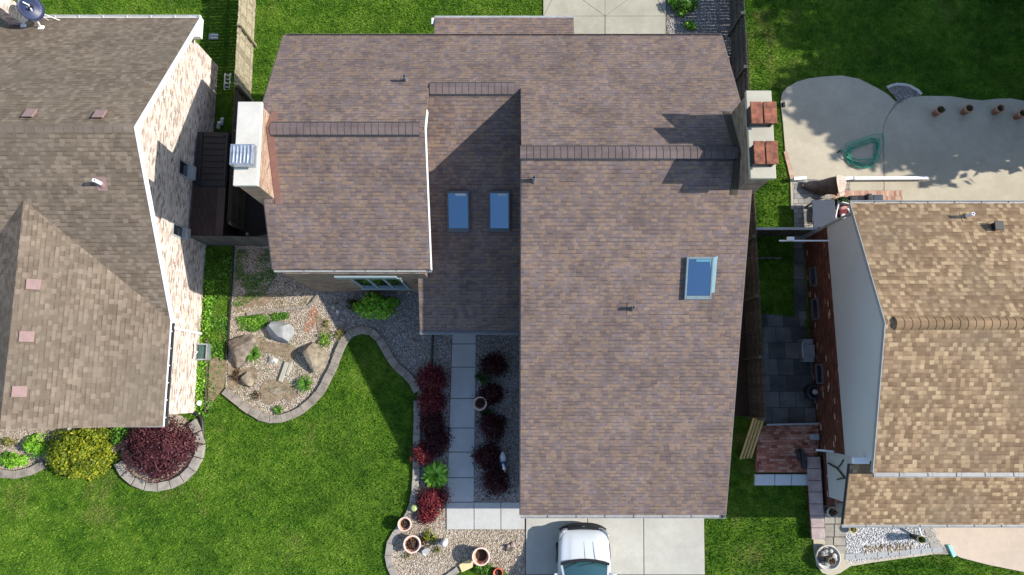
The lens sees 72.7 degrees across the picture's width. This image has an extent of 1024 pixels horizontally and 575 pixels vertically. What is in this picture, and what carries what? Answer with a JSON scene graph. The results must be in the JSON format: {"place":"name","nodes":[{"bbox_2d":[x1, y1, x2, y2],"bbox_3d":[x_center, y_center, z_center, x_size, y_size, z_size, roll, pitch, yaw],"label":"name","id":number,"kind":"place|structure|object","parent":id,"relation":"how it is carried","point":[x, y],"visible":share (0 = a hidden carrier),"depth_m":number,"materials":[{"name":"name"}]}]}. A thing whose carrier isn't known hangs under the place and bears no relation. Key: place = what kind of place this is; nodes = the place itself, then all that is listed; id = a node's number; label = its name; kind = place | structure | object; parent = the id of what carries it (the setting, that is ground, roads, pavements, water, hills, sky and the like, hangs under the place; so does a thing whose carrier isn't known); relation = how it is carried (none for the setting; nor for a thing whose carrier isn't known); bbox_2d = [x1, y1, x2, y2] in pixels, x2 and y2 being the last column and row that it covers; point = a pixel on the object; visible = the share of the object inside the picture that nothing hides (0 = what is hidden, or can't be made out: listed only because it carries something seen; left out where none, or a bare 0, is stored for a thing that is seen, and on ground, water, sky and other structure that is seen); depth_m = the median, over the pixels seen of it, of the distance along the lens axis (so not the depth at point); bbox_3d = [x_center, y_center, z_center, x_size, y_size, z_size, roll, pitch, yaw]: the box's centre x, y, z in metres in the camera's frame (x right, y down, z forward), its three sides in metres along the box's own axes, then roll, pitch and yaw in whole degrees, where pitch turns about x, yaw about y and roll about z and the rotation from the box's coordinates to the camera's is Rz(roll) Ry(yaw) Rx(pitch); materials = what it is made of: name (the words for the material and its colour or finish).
{"place":"outdoors","nodes":[
{"label":"outdoors","id":0,"kind":"place"},
{"bbox_2d":[207,357,226,409],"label":"bare soil","id":1,"kind":"structure","parent":0,"point":[221,375],"depth_m":26.75,"materials":[{"name":"brown soil"}]},
{"bbox_2d":[223,132,266,235],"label":"bare soil","id":2,"kind":"structure","parent":0,"point":[255,222],"depth_m":27.70,"materials":[{"name":"brown soil"}]},
{"bbox_2d":[190,132,238,235],"bbox_3d":[-11.410,-3.812,27.024,1.180,1.672,4.089,0,82,0],"label":"lean to shed","id":3,"kind":"object","parent":2,"relation":"on","point":[209,211],"visible":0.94,"depth_m":26.33,"materials":[{"name":"brown wood"}]},
{"bbox_2d":[260,379,298,404],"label":"bare soil","id":4,"kind":"structure","parent":0,"point":[292,394],"depth_m":26.66,"materials":[{"name":"brown soil"}]},
{"bbox_2d":[0,0,1023,574],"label":"ground","id":5,"kind":"structure","parent":0,"point":[344,420],"depth_m":26.39,"materials":[{"name":"plant"}]},
{"bbox_2d":[0,427,120,469],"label":"gravel bed","id":6,"kind":"object","parent":5,"relation":"on","point":[18,448],"visible":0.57,"depth_m":26.42,"materials":[{"name":"beige gravel"}]},
{"bbox_2d":[2,452,29,468],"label":"shrub","id":7,"kind":"object","parent":6,"relation":"on","point":[14,459],"visible":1,"depth_m":26.06,"materials":[{"name":"green plant"}]},
{"bbox_2d":[0,461,47,478],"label":"garden edging","id":8,"kind":"object","parent":6,"relation":"on","point":[25,472],"visible":0.98,"depth_m":26.11,"materials":[{"name":"concrete"}]},
{"bbox_2d":[21,432,49,458],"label":"shrub","id":9,"kind":"object","parent":6,"relation":"on","point":[30,444],"visible":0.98,"depth_m":26.07,"materials":[{"name":"green plant"}]},
{"bbox_2d":[44,427,117,481],"bbox_3d":[-16.141,6.202,25.841,2.843,1.138,2.112,0,82,0],"label":"shrub","id":10,"kind":"object","parent":6,"relation":"on","point":[82,453],"visible":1,"depth_m":25.68,"materials":[{"name":"yellow plant"}]},
{"bbox_2d":[109,427,130,445],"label":"shrub","id":11,"kind":"object","parent":6,"relation":"on","point":[119,435],"visible":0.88,"depth_m":26.13,"materials":[{"name":"green plant"}]},
{"bbox_2d":[0,0,217,429],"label":"brick house","id":12,"kind":"structure","parent":5,"relation":"on","point":[105,120],"depth_m":22.76,"materials":[{"name":"brown"}]},
{"bbox_2d":[16,0,59,28],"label":"satellite dish","id":13,"kind":"object","parent":12,"relation":"attached to","point":[33,10],"visible":1,"depth_m":24.91,"materials":[{"name":"white paint"}]},
{"bbox_2d":[172,222,190,239],"bbox_3d":[-11.999,-2.035,25.282,0.198,0.996,0.482,0,82,0],"label":"window","id":14,"kind":"structure","parent":12,"relation":"in","point":[179,231],"depth_m":25.42,"materials":[{"name":"metal"}]},
{"bbox_2d":[178,158,195,179],"bbox_3d":[-11.999,-4.352,25.725,0.198,0.980,0.592,0,82,0],"label":"window","id":15,"kind":"structure","parent":12,"relation":"in","point":[188,171],"depth_m":25.84,"materials":[{"name":"metal"}]},
{"bbox_2d":[121,414,195,481],"bbox_3d":[-13.349,6.050,26.380,2.960,0.001,2.720,0,82,0],"label":"gravel bed","id":16,"kind":"object","parent":5,"relation":"on","point":[180,420],"visible":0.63,"depth_m":26.34,"materials":[{"name":"beige gravel"}]},
{"bbox_2d":[114,419,205,491],"bbox_3d":[-12.991,6.635,26.216,3.413,0.243,1.896,-30,83,-4],"label":"garden edging","id":17,"kind":"object","parent":16,"relation":"on","point":[187,473],"visible":0.91,"depth_m":26.06,"materials":[{"name":"grey concrete"}]},
{"bbox_2d":[116,415,204,484],"bbox_3d":[-13.270,5.894,25.829,2.992,1.279,2.688,32,83,5],"label":"maple tree","id":18,"kind":"object","parent":16,"relation":"on","point":[146,447],"visible":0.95,"depth_m":25.66,"materials":[{"name":"red plant"}]},
{"bbox_2d":[192,343,211,360],"bbox_3d":[-11.952,2.466,26.645,0.650,0.565,0.630,0,82,0],"label":"utility box","id":19,"kind":"object","parent":5,"relation":"on","point":[203,350],"visible":0.74,"depth_m":26.61,"materials":[{"name":"white paint"}]},
{"bbox_2d":[191,247,231,416],"bbox_3d":[-11.693,1.665,26.970,1.469,0.131,6.625,0,82,0],"label":"ground cover","id":20,"kind":"object","parent":5,"relation":"on","point":[222,350],"visible":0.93,"depth_m":27.06,"materials":[{"name":"green plant"}]},
{"bbox_2d":[190,232,268,245],"bbox_3d":[-9.849,-1.834,26.705,4.551,1.721,0.171,1,82,0],"label":"wooden fence","id":21,"kind":"object","parent":5,"relation":"on","point":[249,239],"visible":0.52,"depth_m":26.54,"materials":[{"name":"grey wood"}]},
{"bbox_2d":[228,85,252,233],"bbox_3d":[-10.570,-4.948,27.170,0.171,1.721,5.504,0,82,0],"label":"wooden fence","id":22,"kind":"object","parent":5,"relation":"on","point":[237,204],"visible":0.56,"depth_m":26.78,"materials":[{"name":"brown wood"}]},
{"bbox_2d":[234,0,256,101],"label":"wooden fence","id":23,"kind":"object","parent":5,"relation":"on","point":[245,43],"visible":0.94,"depth_m":27.82,"materials":[{"name":"brown wood"}]},
{"bbox_2d":[222,326,419,422],"bbox_3d":[-7.429,3.344,26.737,7.461,0.185,2.971,-12,82,-2],"label":"garden edging","id":24,"kind":"object","parent":5,"relation":"on","point":[306,405],"visible":1,"depth_m":26.62,"materials":[{"name":"stone"}]},
{"bbox_2d":[225,235,525,574],"bbox_3d":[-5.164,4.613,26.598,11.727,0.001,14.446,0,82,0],"label":"gravel bed","id":25,"kind":"object","parent":5,"relation":"on","point":[435,568],"visible":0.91,"depth_m":26.74,"materials":[{"name":"beige gravel"}]},
{"bbox_2d":[226,246,234,359],"bbox_3d":[-10.983,0.577,27.170,0.066,0.146,4.477,0,82,0],"label":"metal edging","id":26,"kind":"object","parent":25,"relation":"on","point":[231,289],"visible":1,"depth_m":27.13,"materials":[{"name":"black metal"}]},
{"bbox_2d":[228,361,256,389],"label":"bare soil","id":27,"kind":"structure","parent":25,"relation":"on","point":[231,369],"depth_m":26.76,"materials":[{"name":"brown soil"}]},
{"bbox_2d":[240,372,254,386],"bbox_3d":[-10.081,3.534,26.642,0.511,0.377,0.554,-43,84,-6],"label":"boulder","id":28,"kind":"object","parent":27,"relation":"on","point":[247,378],"visible":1,"depth_m":26.56,"materials":[{"name":"beige stone"}]},
{"bbox_2d":[228,334,258,368],"bbox_3d":[-10.313,2.430,26.675,1.332,0.637,1.116,-20,82,-3],"label":"boulder","id":29,"kind":"object","parent":25,"relation":"on","point":[241,347],"visible":0.99,"depth_m":26.56,"materials":[{"name":"brown stone"}]},
{"bbox_2d":[233,249,275,306],"bbox_3d":[-10.085,-0.376,27.291,1.642,0.098,2.342,0,82,0],"label":"ground cover","id":30,"kind":"object","parent":25,"relation":"on","point":[254,278],"visible":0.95,"depth_m":27.30,"materials":[{"name":"green plant"}]},
{"bbox_2d":[239,294,271,306],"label":"bare soil","id":31,"kind":"structure","parent":25,"relation":"on","point":[258,302],"depth_m":27.18,"materials":[{"name":"brown soil"}]},
{"bbox_2d":[237,312,288,331],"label":"ground cover","id":32,"kind":"object","parent":25,"relation":"on","point":[280,316],"visible":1,"depth_m":27.00,"materials":[{"name":"green plant"}]},
{"bbox_2d":[258,338,296,360],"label":"bare soil","id":33,"kind":"structure","parent":25,"relation":"on","point":[279,347],"depth_m":26.91,"materials":[{"name":"brown soil"}]},
{"bbox_2d":[266,321,294,343],"bbox_3d":[-8.987,1.708,26.814,1.091,0.577,0.824,17,82,2],"label":"boulder","id":34,"kind":"object","parent":25,"relation":"on","point":[280,331],"visible":1,"depth_m":26.71,"materials":[{"name":"grey stone"}]},
{"bbox_2d":[246,291,318,315],"bbox_3d":[-8.870,0.811,27.136,2.929,0.144,0.559,-18,82,-3],"label":"garden edging","id":35,"kind":"object","parent":25,"relation":"on","point":[312,302],"visible":1,"depth_m":27.08,"materials":[{"name":"stone"}]},
{"bbox_2d":[295,374,313,393],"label":"leafy plant","id":36,"kind":"object","parent":25,"relation":"on","point":[305,384],"visible":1,"depth_m":26.53,"materials":[{"name":"green plant"}]},
{"bbox_2d":[304,306,317,332],"bbox_3d":[-7.808,1.264,27.091,0.371,0.001,1.078,18,82,3],"label":"mulch patch","id":37,"kind":"object","parent":25,"relation":"on","point":[313,320],"visible":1,"depth_m":27.09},
{"bbox_2d":[303,342,329,372],"bbox_3d":[-7.499,2.566,26.654,0.825,0.639,1.272,-24,82,-3],"label":"boulder","id":38,"kind":"object","parent":25,"relation":"on","point":[317,357],"visible":1,"depth_m":26.59,"materials":[{"name":"beige stone"}]},
{"bbox_2d":[316,316,330,347],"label":"bare soil","id":39,"kind":"structure","parent":25,"relation":"on","point":[320,321],"depth_m":27.02,"materials":[{"name":"brown soil"}]},
{"bbox_2d":[385,400,420,574],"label":"garden edging","id":40,"kind":"object","parent":25,"relation":"on","point":[394,535],"visible":0.73,"depth_m":26.03,"materials":[{"name":"grey concrete"}]},
{"bbox_2d":[397,517,411,531],"bbox_3d":[-3.942,8.711,25.739,0.512,0.512,0.512,0,82,0],"label":"flower pot","id":41,"kind":"object","parent":25,"relation":"on","point":[404,524],"visible":1,"depth_m":25.59,"materials":[{"name":"ceramic"}]},
{"bbox_2d":[403,535,420,552],"bbox_3d":[-3.660,9.415,25.644,0.642,0.491,0.642,0,82,0],"label":"flower pot","id":42,"kind":"object","parent":25,"relation":"on","point":[411,543],"visible":1,"depth_m":25.50,"materials":[{"name":"ceramic"}]},
{"bbox_2d":[416,502,443,526],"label":"red bush","id":43,"kind":"object","parent":25,"relation":"on","point":[425,515],"visible":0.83,"depth_m":25.68,"materials":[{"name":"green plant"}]},
{"bbox_2d":[414,479,453,514],"bbox_3d":[-2.889,7.761,25.768,1.489,0.797,1.309,0,82,0],"label":"red bush","id":44,"kind":"object","parent":25,"relation":"on","point":[429,498],"visible":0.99,"depth_m":25.68,"materials":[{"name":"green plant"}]},
{"bbox_2d":[472,547,489,565],"bbox_3d":[-1.131,9.804,25.525,0.651,0.612,0.651,0,82,0],"label":"flower pot","id":45,"kind":"object","parent":25,"relation":"on","point":[480,556],"visible":1,"depth_m":25.45,"materials":[{"name":"ceramic"}]},
{"bbox_2d":[457,565,506,574],"bbox_3d":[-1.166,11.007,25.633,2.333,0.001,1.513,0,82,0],"label":"plants","id":46,"kind":"object","parent":25,"relation":"on","point":[470,570],"visible":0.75,"depth_m":25.70,"materials":[{"name":"plant"}]},
{"bbox_2d":[319,292,520,503],"bbox_3d":[-3.507,3.138,26.813,8.156,0.001,10.166,0,82,0],"label":"gravel bed","id":47,"kind":"object","parent":5,"relation":"on","point":[336,320],"visible":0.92,"depth_m":26.89,"materials":[{"name":"grey gravel"}]},
{"bbox_2d":[353,292,401,319],"bbox_3d":[-5.233,0.689,26.802,1.947,0.907,1.142,0,82,0],"label":"shrub","id":48,"kind":"object","parent":47,"relation":"on","point":[372,304],"visible":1,"depth_m":26.64,"materials":[{"name":"green plant"}]},
{"bbox_2d":[410,437,438,468],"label":"red bush","id":49,"kind":"object","parent":47,"relation":"on","point":[422,457],"visible":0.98,"depth_m":25.82,"materials":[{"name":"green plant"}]},
{"bbox_2d":[412,383,449,416],"bbox_3d":[-3.094,4.306,26.274,1.497,0.814,1.320,21,82,3],"label":"red bush","id":50,"kind":"object","parent":47,"relation":"on","point":[428,400],"visible":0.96,"depth_m":26.16,"materials":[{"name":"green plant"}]},
{"bbox_2d":[413,360,450,394],"bbox_3d":[-3.051,3.447,26.376,1.454,0.872,1.395,0,82,0],"label":"red bush","id":51,"kind":"object","parent":47,"relation":"on","point":[434,378],"visible":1,"depth_m":26.29,"materials":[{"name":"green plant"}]},
{"bbox_2d":[416,407,448,440],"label":"red bush","id":52,"kind":"object","parent":47,"relation":"on","point":[436,424],"visible":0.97,"depth_m":26.09,"materials":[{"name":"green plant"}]},
{"bbox_2d":[421,460,449,488],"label":"leafy plant","id":53,"kind":"object","parent":47,"relation":"on","point":[436,472],"visible":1,"depth_m":25.85,"materials":[{"name":"green plant"}]},
{"bbox_2d":[420,423,454,458],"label":"red bush","id":54,"kind":"object","parent":47,"relation":"on","point":[437,441],"visible":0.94,"depth_m":25.97,"materials":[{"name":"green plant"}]},
{"bbox_2d":[474,369,490,385],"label":"leafy plant","id":55,"kind":"object","parent":47,"relation":"on","point":[479,377],"visible":0.97,"depth_m":26.58,"materials":[{"name":"green plant"}]},
{"bbox_2d":[469,439,500,473],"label":"red bush","id":56,"kind":"object","parent":47,"relation":"on","point":[489,453],"visible":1,"depth_m":25.98,"materials":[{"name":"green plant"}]},
{"bbox_2d":[472,381,507,409],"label":"red bush","id":57,"kind":"object","parent":47,"relation":"on","point":[490,393],"visible":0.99,"depth_m":26.31,"materials":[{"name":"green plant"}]},
{"bbox_2d":[474,410,507,442],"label":"red bush","id":58,"kind":"object","parent":47,"relation":"on","point":[489,425],"visible":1,"depth_m":26.09,"materials":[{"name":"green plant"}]},
{"bbox_2d":[477,349,510,377],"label":"red bush","id":59,"kind":"object","parent":47,"relation":"on","point":[493,366],"visible":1,"depth_m":26.47,"materials":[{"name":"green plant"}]},
{"bbox_2d":[479,464,513,500],"bbox_3d":[-0.623,7.278,25.902,1.286,0.673,1.480,-14,82,-2],"label":"red bush","id":60,"kind":"object","parent":47,"relation":"on","point":[496,479],"visible":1,"depth_m":25.82,"materials":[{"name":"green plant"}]},
{"bbox_2d":[446,335,525,529],"bbox_3d":[-0.953,5.294,26.486,2.986,0.001,7.535,0,82,0],"label":"front walk base","id":61,"kind":"object","parent":5,"relation":"on","point":[473,477],"visible":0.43,"depth_m":26.03,"materials":[{"name":"grey concrete"}]},
{"bbox_2d":[447,335,523,528],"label":"front walk","id":62,"kind":"structure","parent":61,"relation":"on","point":[465,510],"depth_m":26.27,"materials":[{"name":"concrete"}]},
{"bbox_2d":[229,16,778,517],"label":"brick house","id":63,"kind":"structure","parent":5,"relation":"on","point":[565,200],"depth_m":22.36,"materials":[{"name":"brown"}]},
{"bbox_2d":[334,276,410,289],"bbox_3d":[-4.883,-0.154,24.744,2.212,2.705,0.097,0,82,0],"label":"window","id":64,"kind":"structure","parent":63,"relation":"in","point":[365,282],"depth_m":24.80,"materials":[{"name":"white glass"}]},
{"bbox_2d":[666,0,730,60],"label":"gravel bed","id":65,"kind":"object","parent":5,"relation":"on","point":[672,31],"visible":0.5,"depth_m":28.95,"materials":[{"name":"grey gravel"}]},
{"bbox_2d":[675,0,699,17],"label":"shrub","id":66,"kind":"object","parent":65,"relation":"on","point":[690,5],"visible":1,"depth_m":28.68,"materials":[{"name":"green plant"}]},
{"bbox_2d":[730,32,762,415],"bbox_3d":[8.873,-2.854,27.716,1.679,0.001,15.702,1,82,0],"label":"soil strip","id":67,"kind":"object","parent":5,"relation":"on","point":[742,404],"visible":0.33,"depth_m":26.78,"materials":[{"name":"brown soil"}]},
{"bbox_2d":[727,0,766,420],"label":"wooden fence","id":68,"kind":"object","parent":67,"relation":"on","point":[751,300],"visible":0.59,"depth_m":26.40,"materials":[{"name":"brown wood"}]},
{"bbox_2d":[754,474,807,484],"bbox_3d":[10.135,7.213,26.141,2.092,0.160,0.400,0,82,0],"label":"concrete step","id":69,"kind":"object","parent":5,"relation":"on","point":[780,479],"visible":0.96,"depth_m":26.06,"materials":[{"name":"grey concrete"}]},
{"bbox_2d":[756,227,816,236],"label":"wooden gate","id":70,"kind":"structure","parent":5,"relation":"on","point":[784,231],"depth_m":26.77,"materials":[{"name":"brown wood"}]},
{"bbox_2d":[755,425,818,471],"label":"brick terrace","id":71,"kind":"structure","parent":5,"relation":"on","point":[776,447],"depth_m":26.20,"materials":[{"name":"red brick"}]},
{"bbox_2d":[795,449,806,468],"bbox_3d":[10.807,6.412,26.018,0.221,0.357,0.753,-8,82,-1],"label":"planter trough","id":72,"kind":"object","parent":71,"relation":"on","point":[800,453],"visible":1,"depth_m":25.94,"materials":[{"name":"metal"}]},
{"bbox_2d":[763,314,815,423],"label":"alley pavers","id":73,"kind":"object","parent":5,"relation":"on","point":[788,376],"visible":0.8,"depth_m":26.79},
{"bbox_2d":[798,339,814,361],"bbox_3d":[11.245,2.415,26.656,0.510,0.560,0.860,0,82,0],"label":"storage bin","id":74,"kind":"object","parent":73,"relation":"on","point":[806,347],"visible":1,"depth_m":26.44,"materials":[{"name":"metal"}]},
{"bbox_2d":[804,384,818,399],"bbox_3d":[11.451,3.974,26.494,0.600,0.420,0.600,0,82,0],"label":"hose reel","id":75,"kind":"object","parent":73,"relation":"on","point":[810,391],"visible":0.92,"depth_m":26.36,"materials":[{"name":"black plastic"}]},
{"bbox_2d":[806,456,824,539],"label":"stone wall","id":76,"kind":"structure","parent":5,"relation":"on","point":[815,508],"depth_m":25.82,"materials":[{"name":"grey stone"}]},
{"bbox_2d":[793,179,849,243],"bbox_3d":[12.372,-3.048,27.699,2.362,0.001,2.656,0,82,0],"label":"paver strip","id":77,"kind":"object","parent":5,"relation":"on","point":[803,197],"visible":0.43,"depth_m":27.77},
{"bbox_2d":[805,200,835,229],"bbox_3d":[12.079,-2.766,27.288,0.897,0.720,1.176,0,82,0],"label":"patio table","id":78,"kind":"object","parent":77,"relation":"on","point":[823,213],"visible":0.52,"depth_m":26.95,"materials":[{"name":"stone"}]},
{"bbox_2d":[802,174,846,195],"bbox_3d":[12.322,-3.964,27.376,1.495,0.907,0.832,0,82,0],"label":"covered bundle","id":79,"kind":"object","parent":77,"relation":"on","point":[835,185],"visible":1,"depth_m":27.32,"materials":[{"name":"beige fabric"}]},
{"bbox_2d":[822,488,845,553],"bbox_3d":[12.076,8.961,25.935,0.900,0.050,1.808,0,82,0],"label":"flagstone path","id":80,"kind":"structure","parent":5,"relation":"on","point":[837,531],"depth_m":25.90,"materials":[{"name":"beige stone"}]},
{"bbox_2d":[813,540,932,574],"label":"concrete curb","id":81,"kind":"structure","parent":5,"relation":"on","point":[842,566],"depth_m":25.75,"materials":[{"name":"beige concrete"}]},
{"bbox_2d":[815,545,840,570],"bbox_3d":[11.607,9.932,25.664,0.906,0.300,0.906,0,82,0],"label":"stone bowl","id":82,"kind":"object","parent":81,"relation":"on","point":[822,552],"visible":0.91,"depth_m":25.58,"materials":[{"name":"concrete"}]},
{"bbox_2d":[845,528,940,563],"bbox_3d":[14.178,9.168,25.899,3.593,0.001,2.146,0,82,0],"label":"gravel bed","id":83,"kind":"object","parent":5,"relation":"on","point":[863,543],"visible":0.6,"depth_m":25.87,"materials":[{"name":"white gravel"}]},
{"bbox_2d":[862,542,913,554],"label":"pebbles","id":84,"kind":"object","parent":83,"relation":"on","point":[881,547],"visible":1,"depth_m":25.79,"materials":[{"name":"white gravel"}]},
{"bbox_2d":[845,547,942,559],"bbox_3d":[14.139,9.848,25.798,3.673,0.060,0.214,-4,82,-1],"label":"paver row","id":85,"kind":"object","parent":83,"relation":"on","point":[904,552],"visible":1,"depth_m":25.77,"materials":[{"name":"grey concrete"}]},
{"bbox_2d":[888,86,918,102],"bbox_3d":[16.014,-8.011,28.457,1.064,0.001,0.850,-25,82,-4],"label":"gravel bed","id":86,"kind":"object","parent":5,"relation":"on","point":[901,95],"visible":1,"depth_m":28.44,"materials":[{"name":"grey gravel"}]},
{"bbox_2d":[803,200,1023,527],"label":"brick house","id":87,"kind":"structure","parent":5,"relation":"on","point":[916,314],"depth_m":22.43,"materials":[{"name":"beige"}]},
{"bbox_2d":[809,266,816,286],"bbox_3d":[11.553,-0.423,26.716,0.047,0.580,0.719,0,82,0],"label":"window","id":88,"kind":"structure","parent":87,"relation":"in","point":[812,271],"depth_m":26.70,"materials":[{"name":"grey glass"}]},
{"bbox_2d":[811,298,819,319],"bbox_3d":[11.553,0.821,26.530,0.047,0.580,0.802,0,82,0],"label":"window","id":89,"kind":"structure","parent":87,"relation":"in","point":[814,302],"depth_m":26.51,"materials":[{"name":"grey glass"}]},
{"bbox_2d":[815,363,823,383],"bbox_3d":[11.553,3.244,26.168,0.047,0.580,0.750,0,82,0],"label":"window","id":90,"kind":"structure","parent":87,"relation":"in","point":[818,367],"depth_m":26.16,"materials":[{"name":"grey glass"}]},
{"bbox_2d":[923,528,950,553],"bbox_3d":[15.648,9.448,25.860,0.566,0.055,1.444,-33,83,-5],"label":"paver fan","id":91,"kind":"object","parent":5,"relation":"on","point":[934,539],"visible":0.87,"depth_m":25.84},
{"bbox_2d":[525,518,704,574],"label":"driveway","id":92,"kind":"structure","parent":0,"point":[673,545],"depth_m":25.82,"materials":[{"name":"concrete"}]},
{"bbox_2d":[554,522,616,574],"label":"car","id":93,"kind":"object","parent":92,"relation":"on","point":[582,548],"visible":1,"depth_m":24.81,"materials":[{"name":"white paint"}]},
{"bbox_2d":[794,241,806,319],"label":"alley path","id":94,"kind":"structure","parent":0,"point":[799,292],"depth_m":27.30,"materials":[{"name":"grey concrete"}]},
{"bbox_2d":[780,76,1023,208],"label":"neighbour patio","id":95,"kind":"structure","parent":0,"point":[951,152],"depth_m":28.14,"materials":[{"name":"concrete"}]},
{"bbox_2d":[791,176,927,180],"bbox_3d":[13.847,-4.322,27.754,5.356,0.280,0.162,0,82,0],"label":"white rail","id":96,"kind":"object","parent":95,"relation":"on","point":[887,178],"visible":0.9,"depth_m":27.62,"materials":[{"name":"metal"}]},
{"bbox_2d":[837,133,883,167],"bbox_3d":[14.186,-5.396,27.973,1.991,0.161,1.263,-19,82,-3],"label":"garden hose","id":97,"kind":"object","parent":95,"relation":"on","point":[853,162],"visible":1,"depth_m":27.96,"materials":[{"name":"rubber"}]},
{"bbox_2d":[833,190,901,199],"bbox_3d":[14.200,-3.682,27.790,2.812,0.001,0.413,0,82,0],"label":"brick band","id":98,"kind":"object","parent":95,"relation":"on","point":[889,194],"visible":0.6,"depth_m":27.80,"materials":[{"name":"red brick"}]},
{"bbox_2d":[933,528,1023,571],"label":"neighbour driveway","id":99,"kind":"structure","parent":0,"point":[1001,547],"depth_m":25.82,"materials":[{"name":"beige concrete"}]},
{"label":"patio base","id":100,"kind":"structure","parent":0,"visible":0},
{"bbox_2d":[543,0,665,33],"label":"patio","id":101,"kind":"structure","parent":100,"relation":"on","point":[623,17],"depth_m":28.94,"materials":[{"name":"concrete"}]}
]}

